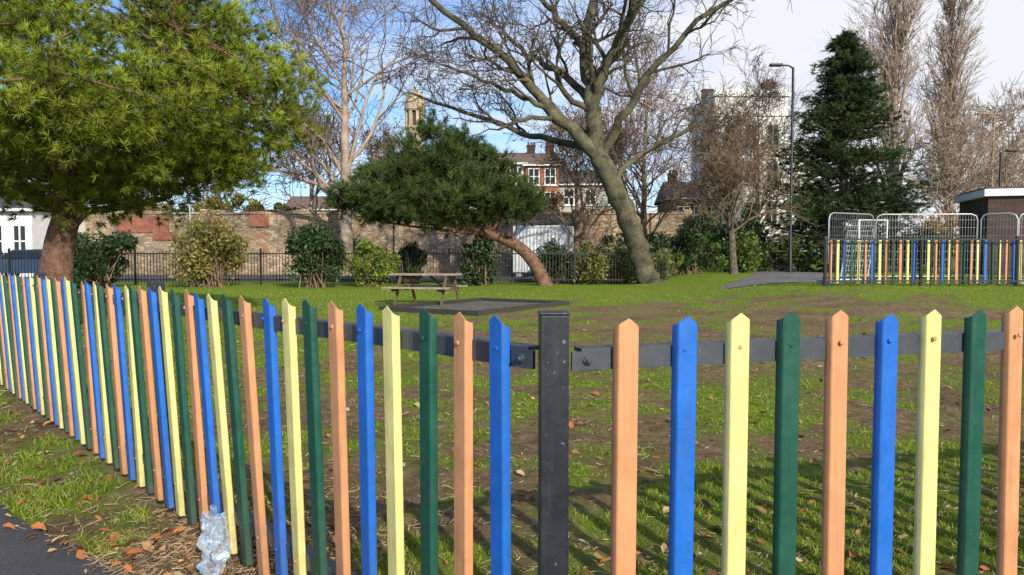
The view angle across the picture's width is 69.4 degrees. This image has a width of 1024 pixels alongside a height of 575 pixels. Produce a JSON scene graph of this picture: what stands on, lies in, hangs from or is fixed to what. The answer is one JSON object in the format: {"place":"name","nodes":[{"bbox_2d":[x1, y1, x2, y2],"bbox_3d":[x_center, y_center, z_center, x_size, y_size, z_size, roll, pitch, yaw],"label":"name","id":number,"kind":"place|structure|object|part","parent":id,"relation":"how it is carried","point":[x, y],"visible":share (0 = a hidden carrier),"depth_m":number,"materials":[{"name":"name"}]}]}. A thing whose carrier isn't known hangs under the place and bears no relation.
{"place":"outdoors","nodes":[
{"label":"outdoors","id":0,"kind":"place"},
{"bbox_2d":[0,249,79,277],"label":"parked car","id":1,"kind":"object","parent":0,"point":[27,266],"visible":0.16,"depth_m":35.19,"materials":[{"name":"paint"}]},
{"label":"windows","id":2,"kind":"part","parent":1,"relation":"part of","materials":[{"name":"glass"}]},
{"bbox_2d":[0,504,128,574],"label":"asphalt path","id":3,"kind":"structure","parent":0,"point":[20,554],"depth_m":2.95,"materials":[{"name":"grey asphalt"}]},
{"bbox_2d":[7,275,604,281],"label":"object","id":4,"kind":"structure","parent":0,"point":[284,277],"depth_m":36.85,"materials":[{"name":"concrete"}]},
{"bbox_2d":[513,225,573,276],"bbox_3d":[1.890,-1.990,40.924,3.000,2.790,2.460,1,3,20],"label":"white storage container","id":5,"kind":"object","parent":4,"relation":"on","point":[531,238],"visible":0.45,"depth_m":39.87,"materials":[{"name":"metal"}]},
{"bbox_2d":[285,196,333,208],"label":"roof","id":6,"kind":"structure","parent":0,"point":[305,200],"depth_m":99.41,"materials":[{"name":"tile"}]},
{"bbox_2d":[0,228,1023,574],"bbox_3d":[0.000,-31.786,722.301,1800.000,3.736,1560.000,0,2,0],"label":"ground","id":7,"kind":"structure","parent":0,"point":[766,306],"depth_m":5.33,"materials":[{"name":"green plant"}]},
{"bbox_2d":[0,211,84,276],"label":"walls","id":8,"kind":"structure","parent":7,"relation":"on","point":[36,231],"depth_m":39.95,"materials":[{"name":"white paint"}]},
{"bbox_2d":[0,224,27,252],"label":"window frames","id":9,"kind":"structure","parent":8,"relation":"attached to","point":[13,240],"depth_m":39.86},
{"bbox_2d":[0,226,25,255],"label":"window glass","id":10,"kind":"object","parent":9,"relation":"in","point":[16,233],"visible":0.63,"depth_m":39.90,"materials":[{"name":"black glass"}]},
{"bbox_2d":[0,198,86,210],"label":"roof","id":11,"kind":"structure","parent":8,"relation":"on","point":[26,204],"depth_m":40.31,"materials":[{"name":"tile"}]},
{"bbox_2d":[0,208,31,210],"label":"gutter","id":12,"kind":"object","parent":11,"relation":"attached to","point":[16,209],"visible":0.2,"depth_m":39.45,"materials":[{"name":"white plastic"}]},
{"bbox_2d":[74,224,138,288],"bbox_3d":[-15.361,-1.176,27.067,2.940,2.548,3.341,0,2,0],"label":"hedge shrub","id":13,"kind":"object","parent":7,"relation":"on","point":[93,262],"visible":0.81,"depth_m":26.52,"materials":[{"name":"green plant"}]},
{"bbox_2d":[141,199,174,210],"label":"brown shrub","id":14,"kind":"object","parent":7,"relation":"on","point":[147,208],"visible":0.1,"depth_m":48.23,"materials":[{"name":"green plant"}]},
{"bbox_2d":[115,113,200,211],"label":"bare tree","id":15,"kind":"object","parent":7,"relation":"on","point":[175,199],"depth_m":53.52,"materials":[{"name":"brown plant"}]},
{"bbox_2d":[0,0,331,328],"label":"pine tree","id":16,"kind":"object","parent":7,"relation":"on","point":[96,157],"visible":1,"depth_m":10.84,"materials":[{"name":"green plant"}]},
{"bbox_2d":[162,209,250,286],"bbox_3d":[-11.808,-1.541,28.235,3.080,3.184,3.250,0,2,0],"label":"olive shrub","id":17,"kind":"object","parent":7,"relation":"on","point":[213,239],"visible":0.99,"depth_m":27.98,"materials":[{"name":"green plant"}]},
{"bbox_2d":[188,192,225,268],"bbox_3d":[-17.970,-3.382,43.600,2.447,5.400,0.286,0,3,10],"label":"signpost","id":18,"kind":"object","parent":7,"relation":"on","point":[190,216],"visible":0.04,"depth_m":43.79,"materials":[{"name":"metal"}]},
{"bbox_2d":[196,507,230,574],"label":"plastic bag litter","id":19,"kind":"object","parent":7,"relation":"on","point":[224,554],"visible":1,"depth_m":2.69,"materials":[{"name":"plastic"}]},
{"bbox_2d":[174,143,283,205],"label":"bare tree","id":20,"kind":"object","parent":7,"relation":"on","point":[206,193],"visible":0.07,"depth_m":52.18,"materials":[{"name":"brown plant"}]},
{"bbox_2d":[191,192,287,212],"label":"brown shrub","id":21,"kind":"object","parent":7,"relation":"on","point":[239,200],"visible":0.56,"depth_m":46.90,"materials":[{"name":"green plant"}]},
{"bbox_2d":[282,203,305,210],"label":"ivy shrub","id":22,"kind":"object","parent":7,"relation":"on","point":[288,208],"visible":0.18,"depth_m":45.34,"materials":[{"name":"green plant"}]},
{"bbox_2d":[100,0,507,275],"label":"bare tree","id":23,"kind":"object","parent":7,"relation":"on","point":[348,156],"visible":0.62,"depth_m":41.54,"materials":[{"name":"brown plant"}]},
{"bbox_2d":[282,212,349,287],"bbox_3d":[-7.424,-1.373,28.029,2.448,2.871,3.022,0,2,0],"label":"ivy shrub","id":24,"kind":"object","parent":7,"relation":"on","point":[319,251],"visible":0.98,"depth_m":27.53,"materials":[{"name":"green plant"}]},
{"bbox_2d":[255,95,381,212],"bbox_3d":[-12.832,-8.811,49.622,9.245,9.339,8.112,0,2,0],"label":"bare tree","id":25,"kind":"object","parent":7,"relation":"on","point":[318,168],"visible":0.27,"depth_m":49.53,"materials":[{"name":"brown plant"}]},
{"bbox_2d":[0,248,669,284],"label":"iron railings","id":26,"kind":"object","parent":7,"relation":"on","point":[260,253],"visible":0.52,"depth_m":30.58,"materials":[{"name":"black metal"}]},
{"bbox_2d":[353,234,359,248],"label":"ivy shrub","id":27,"kind":"object","parent":7,"relation":"on","point":[355,241],"visible":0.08,"depth_m":44.76,"materials":[{"name":"green plant"}]},
{"bbox_2d":[307,109,407,216],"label":"bare tree","id":28,"kind":"object","parent":7,"relation":"on","point":[376,152],"visible":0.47,"depth_m":48.04,"materials":[{"name":"brown plant"}]},
{"bbox_2d":[340,236,401,286],"bbox_3d":[-5.654,-1.015,28.909,2.342,2.083,2.163,2,3,36],"label":"yellow green shrub","id":29,"kind":"object","parent":7,"relation":"on","point":[370,266],"visible":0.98,"depth_m":28.70,"materials":[{"name":"green plant"}]},
{"bbox_2d":[85,214,692,274],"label":"wall","id":30,"kind":"structure","parent":7,"relation":"on","point":[271,238],"depth_m":44.91,"materials":[{"name":"brick"}]},
{"bbox_2d":[164,201,192,223],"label":"ivy shrub","id":31,"kind":"object","parent":30,"relation":"on","point":[185,209],"visible":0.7,"depth_m":44.84,"materials":[{"name":"green plant"}]},
{"bbox_2d":[116,215,268,239],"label":"brick patches","id":32,"kind":"object","parent":30,"relation":"attached to","point":[146,224],"visible":0.59,"depth_m":44.80,"materials":[{"name":"red brick"}]},
{"bbox_2d":[34,209,691,213],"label":"coping stones","id":33,"kind":"object","parent":30,"relation":"on","point":[273,211],"visible":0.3,"depth_m":44.78,"materials":[{"name":"grey stone"}]},
{"bbox_2d":[200,209,582,270],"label":"piers","id":34,"kind":"structure","parent":7,"relation":"on","point":[400,231],"depth_m":44.55,"materials":[{"name":"brick"}]},
{"bbox_2d":[396,231,427,283],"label":"dark shrub","id":35,"kind":"object","parent":7,"relation":"on","point":[406,260],"visible":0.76,"depth_m":30.79,"materials":[{"name":"green plant"}]},
{"bbox_2d":[403,85,425,163],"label":"domed stone tower","id":36,"kind":"structure","parent":7,"relation":"on","point":[412,114],"depth_m":88.25,"materials":[{"name":"stone"}]},
{"bbox_2d":[381,273,467,304],"bbox_3d":[-2.100,0.054,18.019,1.620,0.787,1.645,1,3,14],"label":"picnic table","id":37,"kind":"object","parent":7,"relation":"on","point":[440,287],"visible":0.94,"depth_m":17.80,"materials":[{"name":"brown wood"}]},
{"bbox_2d":[321,106,553,285],"bbox_3d":[-2.933,-3.450,28.942,9.248,7.262,5.755,0,2,0],"label":"pine tree","id":38,"kind":"object","parent":7,"relation":"on","point":[441,186],"visible":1,"depth_m":28.08,"materials":[{"name":"green plant"}]},
{"bbox_2d":[379,298,568,315],"bbox_3d":[-0.750,0.436,17.035,2.620,0.141,3.910,2,3,32],"label":"inground trampoline","id":39,"kind":"object","parent":7,"relation":"on","point":[479,306],"visible":0.94,"depth_m":16.84,"materials":[{"name":"rubber"}]},
{"bbox_2d":[459,235,501,285],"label":"dark shrub","id":40,"kind":"object","parent":7,"relation":"on","point":[481,252],"visible":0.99,"depth_m":29.66,"materials":[{"name":"green plant"}]},
{"bbox_2d":[495,164,524,173],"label":"walls","id":41,"kind":"structure","parent":7,"relation":"on","point":[522,166],"depth_m":70.57,"materials":[{"name":"white paint"}]},
{"bbox_2d":[491,168,521,181],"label":"window glass","id":42,"kind":"object","parent":41,"relation":"in","point":[520,170],"visible":0.03,"depth_m":70.57,"materials":[{"name":"grey glass"}]},
{"bbox_2d":[0,273,1023,574],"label":"palisade fence","id":43,"kind":"object","parent":7,"relation":"on","point":[42,369],"visible":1,"depth_m":1.92,"materials":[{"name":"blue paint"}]},
{"bbox_2d":[0,282,1023,574],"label":"fallen leaves","id":44,"kind":"object","parent":7,"relation":"on","point":[168,532],"visible":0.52,"depth_m":3.22,"materials":[{"name":"brown plant"}]},
{"bbox_2d":[0,328,1023,574],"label":"dry twigs litter","id":45,"kind":"object","parent":7,"relation":"on","point":[186,550],"visible":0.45,"depth_m":3.23,"materials":[{"name":"brown plant"}]},
{"bbox_2d":[516,187,564,212],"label":"brown shrub","id":46,"kind":"object","parent":7,"relation":"on","point":[553,198],"visible":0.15,"depth_m":46.77,"materials":[{"name":"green plant"}]},
{"bbox_2d":[525,166,557,193],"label":"walls","id":47,"kind":"structure","parent":7,"relation":"on","point":[542,179],"depth_m":70.22,"materials":[{"name":"red brick"}]},
{"bbox_2d":[487,153,527,162],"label":"roof","id":48,"kind":"structure","parent":47,"relation":"on","point":[522,159],"depth_m":71.89,"materials":[{"name":"tile"}]},
{"bbox_2d":[522,153,560,169],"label":"roof","id":49,"kind":"structure","parent":47,"relation":"on","point":[537,155],"depth_m":71.94,"materials":[{"name":"tile"}]},
{"bbox_2d":[526,142,552,153],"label":"chimneys","id":50,"kind":"object","parent":49,"relation":"on","point":[530,151],"visible":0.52,"depth_m":73.78,"materials":[{"name":"brick"}]},
{"bbox_2d":[523,164,556,165],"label":"gutter","id":51,"kind":"object","parent":49,"relation":"attached to","point":[535,165],"visible":0.43,"depth_m":69.76,"materials":[{"name":"white plastic"}]},
{"bbox_2d":[528,168,556,196],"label":"window frames","id":52,"kind":"structure","parent":47,"relation":"attached to","point":[533,176],"depth_m":70.14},
{"bbox_2d":[529,169,554,204],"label":"window glass","id":53,"kind":"object","parent":52,"relation":"in","point":[536,173],"visible":0.19,"depth_m":70.19,"materials":[{"name":"grey glass"}]},
{"bbox_2d":[531,235,579,283],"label":"dark shrub","id":54,"kind":"object","parent":7,"relation":"on","point":[555,266],"visible":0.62,"depth_m":31.14,"materials":[{"name":"green plant"}]},
{"bbox_2d":[498,90,654,250],"bbox_3d":[3.189,-5.371,39.273,9.545,9.948,6.998,1,3,29],"label":"bare tree","id":55,"kind":"object","parent":7,"relation":"on","point":[566,164],"visible":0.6,"depth_m":38.65,"materials":[{"name":"brown plant"}]},
{"bbox_2d":[375,0,792,283],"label":"bare deciduous tree","id":56,"kind":"object","parent":7,"relation":"on","point":[594,145],"visible":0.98,"depth_m":29.33,"materials":[{"name":"brown plant"}]},
{"bbox_2d":[560,238,608,284],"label":"variegated shrub","id":57,"kind":"object","parent":7,"relation":"on","point":[596,264],"visible":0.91,"depth_m":30.59,"materials":[{"name":"green plant"}]},
{"bbox_2d":[558,185,611,211],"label":"walls","id":58,"kind":"structure","parent":7,"relation":"on","point":[567,209],"depth_m":73.69,"materials":[{"name":"white paint"}]},
{"bbox_2d":[558,170,601,183],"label":"roof","id":59,"kind":"structure","parent":58,"relation":"on","point":[570,180],"depth_m":74.83,"materials":[{"name":"tile"}]},
{"bbox_2d":[563,189,609,205],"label":"window frames","id":60,"kind":"structure","parent":58,"relation":"attached to","point":[568,204],"depth_m":73.62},
{"bbox_2d":[564,190,607,203],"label":"window glass","id":61,"kind":"object","parent":60,"relation":"in","point":[566,198],"visible":0.13,"depth_m":73.66,"materials":[{"name":"black glass"}]},
{"bbox_2d":[595,235,633,283],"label":"variegated shrub","id":62,"kind":"object","parent":7,"relation":"on","point":[621,266],"visible":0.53,"depth_m":31.47,"materials":[{"name":"green plant"}]},
{"bbox_2d":[601,224,667,255],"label":"dark shrub","id":63,"kind":"object","parent":7,"relation":"on","point":[649,239],"visible":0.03,"depth_m":36.76,"materials":[{"name":"green plant"}]},
{"bbox_2d":[560,10,758,245],"bbox_3d":[6.941,-7.041,36.566,9.870,13.122,9.430,0,3,10],"label":"bare tree","id":64,"kind":"object","parent":7,"relation":"on","point":[642,204],"visible":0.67,"depth_m":36.64,"materials":[{"name":"brown plant"}]},
{"bbox_2d":[649,241,683,278],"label":"green shrub","id":65,"kind":"object","parent":7,"relation":"on","point":[667,268],"visible":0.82,"depth_m":31.71,"materials":[{"name":"green plant"}]},
{"bbox_2d":[649,214,714,274],"bbox_3d":[7.777,-1.958,33.980,2.853,2.840,3.072,2,3,37],"label":"dark shrub","id":66,"kind":"object","parent":7,"relation":"on","point":[689,243],"visible":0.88,"depth_m":33.57,"materials":[{"name":"green plant"}]},
{"bbox_2d":[657,199,725,234],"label":"walls","id":67,"kind":"structure","parent":7,"relation":"on","point":[688,203],"depth_m":65.75,"materials":[{"name":"brick"}]},
{"bbox_2d":[677,206,723,223],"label":"window frames","id":68,"kind":"structure","parent":67,"relation":"attached to","point":[700,210],"depth_m":65.69,"materials":[{"name":"white wood"}]},
{"bbox_2d":[654,86,798,229],"bbox_3d":[18.120,-9.059,59.776,13.509,14.772,10.303,-2,3,-33],"label":"bare tree","id":69,"kind":"object","parent":7,"relation":"on","point":[742,192],"visible":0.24,"depth_m":59.01,"materials":[{"name":"brown plant"}]},
{"bbox_2d":[655,73,812,273],"bbox_3d":[9.764,-5.183,32.279,7.060,9.451,5.845,1,3,14],"label":"bare tree","id":70,"kind":"object","parent":7,"relation":"on","point":[737,172],"visible":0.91,"depth_m":32.35,"materials":[{"name":"brown plant"}]},
{"bbox_2d":[704,226,764,272],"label":"hedge shrub","id":71,"kind":"object","parent":7,"relation":"on","point":[747,256],"visible":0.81,"depth_m":35.37,"materials":[{"name":"green plant"}]},
{"bbox_2d":[699,207,769,270],"bbox_3d":[12.216,-2.575,40.418,4.068,3.464,4.598,0,2,0],"label":"hedge shrub","id":72,"kind":"object","parent":7,"relation":"on","point":[722,231],"visible":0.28,"depth_m":39.90,"materials":[{"name":"green plant"}]},
{"bbox_2d":[681,37,819,238],"bbox_3d":[23.414,-10.881,62.314,18.071,18.205,13.792,-1,3,-20],"label":"bare tree","id":73,"kind":"object","parent":7,"relation":"on","point":[772,95],"visible":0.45,"depth_m":60.22,"materials":[{"name":"brown plant"}]},
{"bbox_2d":[691,96,813,262],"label":"walls","id":74,"kind":"structure","parent":7,"relation":"on","point":[770,118],"depth_m":69.00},
{"bbox_2d":[694,124,779,224],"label":"window frames","id":75,"kind":"structure","parent":74,"relation":"attached to","point":[745,171],"depth_m":69.16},
{"bbox_2d":[690,89,790,193],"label":"cornices","id":76,"kind":"object","parent":74,"relation":"on","point":[742,92],"visible":0.09,"depth_m":68.87,"materials":[{"name":"white paint"}]},
{"bbox_2d":[700,79,776,99],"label":"chimneys","id":77,"kind":"object","parent":76,"relation":"on","point":[705,90],"visible":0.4,"depth_m":73.74,"materials":[{"name":"brick"}]},
{"bbox_2d":[769,63,793,271],"bbox_3d":[12.645,-5.385,34.800,1.200,10.160,0.260,0,2,0],"label":"street lamp","id":78,"kind":"object","parent":7,"relation":"on","point":[791,173],"visible":0.98,"depth_m":34.73,"materials":[{"name":"black metal"}]},
{"bbox_2d":[753,230,815,270],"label":"hedge shrub","id":79,"kind":"object","parent":7,"relation":"on","point":[767,263],"visible":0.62,"depth_m":37.36,"materials":[{"name":"green plant"}]},
{"bbox_2d":[817,212,873,284],"bbox_3d":[9.978,-1.151,21.750,2.220,2.075,0.600,-1,3,-29],"label":"temporary fence panel","id":80,"kind":"object","parent":7,"relation":"on","point":[819,281],"visible":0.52,"depth_m":21.67,"materials":[{"name":"metal"}]},
{"bbox_2d":[804,226,891,272],"bbox_3d":[16.424,-1.854,36.540,3.911,2.351,4.425,1,3,17],"label":"hedge shrub","id":81,"kind":"object","parent":7,"relation":"on","point":[813,245],"visible":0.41,"depth_m":35.51,"materials":[{"name":"green plant"}]},
{"bbox_2d":[744,28,954,271],"bbox_3d":[16.245,-6.807,37.901,10.043,12.602,9.359,-2,3,-36],"label":"conifer tree","id":82,"kind":"object","parent":7,"relation":"on","point":[850,90],"visible":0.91,"depth_m":36.75,"materials":[{"name":"green plant"}]},
{"bbox_2d":[839,219,887,279],"bbox_3d":[11.402,-1.199,24.004,1.071,1.976,0.965,-1,3,-11],"label":"football goal","id":83,"kind":"object","parent":7,"relation":"on","point":[859,221],"visible":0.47,"depth_m":24.09,"materials":[{"name":"white metal"}]},
{"bbox_2d":[823,0,942,259],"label":"poplar tree","id":84,"kind":"object","parent":7,"relation":"on","point":[894,56],"visible":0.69,"depth_m":49.08,"materials":[{"name":"brown plant"}]},
{"bbox_2d":[860,221,958,270],"bbox_3d":[21.300,-2.511,41.755,7.242,3.294,4.765,2,3,36],"label":"hedge shrub","id":85,"kind":"object","parent":7,"relation":"on","point":[934,235],"visible":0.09,"depth_m":40.90,"materials":[{"name":"green plant"}]},
{"bbox_2d":[822,236,1023,286],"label":"playground fence","id":86,"kind":"object","parent":7,"relation":"on","point":[1016,274],"visible":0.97,"depth_m":20.17,"materials":[{"name":"blue paint"}]},
{"bbox_2d":[874,213,977,282],"bbox_3d":[12.345,-1.164,22.055,3.120,2.075,0.600,0,2,5],"label":"temporary fence panel","id":87,"kind":"object","parent":7,"relation":"on","point":[954,214],"visible":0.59,"depth_m":22.02,"materials":[{"name":"metal"}]},
{"bbox_2d":[912,208,958,269],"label":"brown shrub","id":88,"kind":"object","parent":7,"relation":"on","point":[938,227],"visible":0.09,"depth_m":43.11,"materials":[{"name":"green plant"}]},
{"bbox_2d":[899,0,999,267],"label":"poplar tree","id":89,"kind":"object","parent":7,"relation":"on","point":[950,92],"visible":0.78,"depth_m":49.57,"materials":[{"name":"brown plant"}]},
{"bbox_2d":[894,101,1023,268],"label":"bare tree","id":90,"kind":"object","parent":7,"relation":"on","point":[943,144],"visible":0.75,"depth_m":45.20,"materials":[{"name":"brown plant"}]},
{"bbox_2d":[916,89,1023,207],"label":"bare tree","id":91,"kind":"object","parent":7,"relation":"on","point":[1015,164],"visible":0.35,"depth_m":51.18,"materials":[{"name":"brown plant"}]},
{"bbox_2d":[919,71,1023,189],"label":"bare tree","id":92,"kind":"object","parent":7,"relation":"on","point":[1012,100],"visible":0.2,"depth_m":58.74,"materials":[{"name":"brown plant"}]},
{"bbox_2d":[977,112,994,186],"bbox_3d":[31.795,-6.331,49.773,1.200,10.760,0.260,0,2,0],"label":"street lamp","id":93,"kind":"object","parent":7,"relation":"on","point":[992,141],"visible":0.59,"depth_m":49.56,"materials":[{"name":"grey metal"}]},
{"bbox_2d":[958,196,1023,274],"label":"walls","id":94,"kind":"structure","parent":7,"relation":"on","point":[979,208],"depth_m":31.37,"materials":[{"name":"brick"}]},
{"bbox_2d":[954,188,1023,202],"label":"white fascia","id":95,"kind":"structure","parent":94,"relation":"attached to","point":[983,193],"depth_m":31.19,"materials":[{"name":"white paint"}]},
{"bbox_2d":[957,186,1023,195],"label":"roof","id":96,"kind":"structure","parent":94,"relation":"on","point":[993,188],"depth_m":31.20,"materials":[{"name":"concrete"}]},
{"bbox_2d":[975,213,1021,283],"bbox_3d":[14.245,-1.147,21.655,1.120,2.075,0.600,1,3,29],"label":"temporary fence panel","id":97,"kind":"object","parent":7,"relation":"on","point":[987,219],"visible":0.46,"depth_m":21.64,"materials":[{"name":"metal"}]},
{"bbox_2d":[999,149,1018,186],"bbox_3d":[25.990,-3.859,38.870,0.970,6.760,0.260,0,2,0],"label":"street lamp","id":98,"kind":"object","parent":7,"relation":"on","point":[1000,159],"visible":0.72,"depth_m":38.71,"materials":[{"name":"black metal"}]},
{"bbox_2d":[1008,213,1023,283],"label":"temporary fence panel","id":99,"kind":"object","parent":7,"relation":"on","point":[1021,237],"visible":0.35,"depth_m":21.44,"materials":[{"name":"metal"}]},
{"bbox_2d":[0,0,1023,251],"label":"sky","id":100,"kind":"structure","parent":0,"point":[796,39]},
{"bbox_2d":[654,182,721,205],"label":"roof","id":101,"kind":"structure","parent":0,"point":[657,201],"depth_m":68.56,"materials":[{"name":"tile"}]},
{"bbox_2d":[667,170,710,182],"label":"chimneys","id":102,"kind":"object","parent":101,"relation":"attached to","point":[669,176],"visible":0.18,"depth_m":69.33,"materials":[{"name":"brick"}]},
{"bbox_2d":[678,207,722,222],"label":"window glass","id":103,"kind":"object","parent":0,"point":[681,208],"visible":0.1,"depth_m":65.75,"materials":[{"name":"black glass"}]},
{"bbox_2d":[694,125,777,222],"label":"window glass","id":104,"kind":"object","parent":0,"point":[774,217],"visible":0.06,"depth_m":69.10,"materials":[{"name":"grey glass"}]},
{"bbox_2d":[721,269,833,288],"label":"park path","id":105,"kind":"structure","parent":0,"point":[763,277],"depth_m":26.30,"materials":[{"name":"grey asphalt"}]}
]}

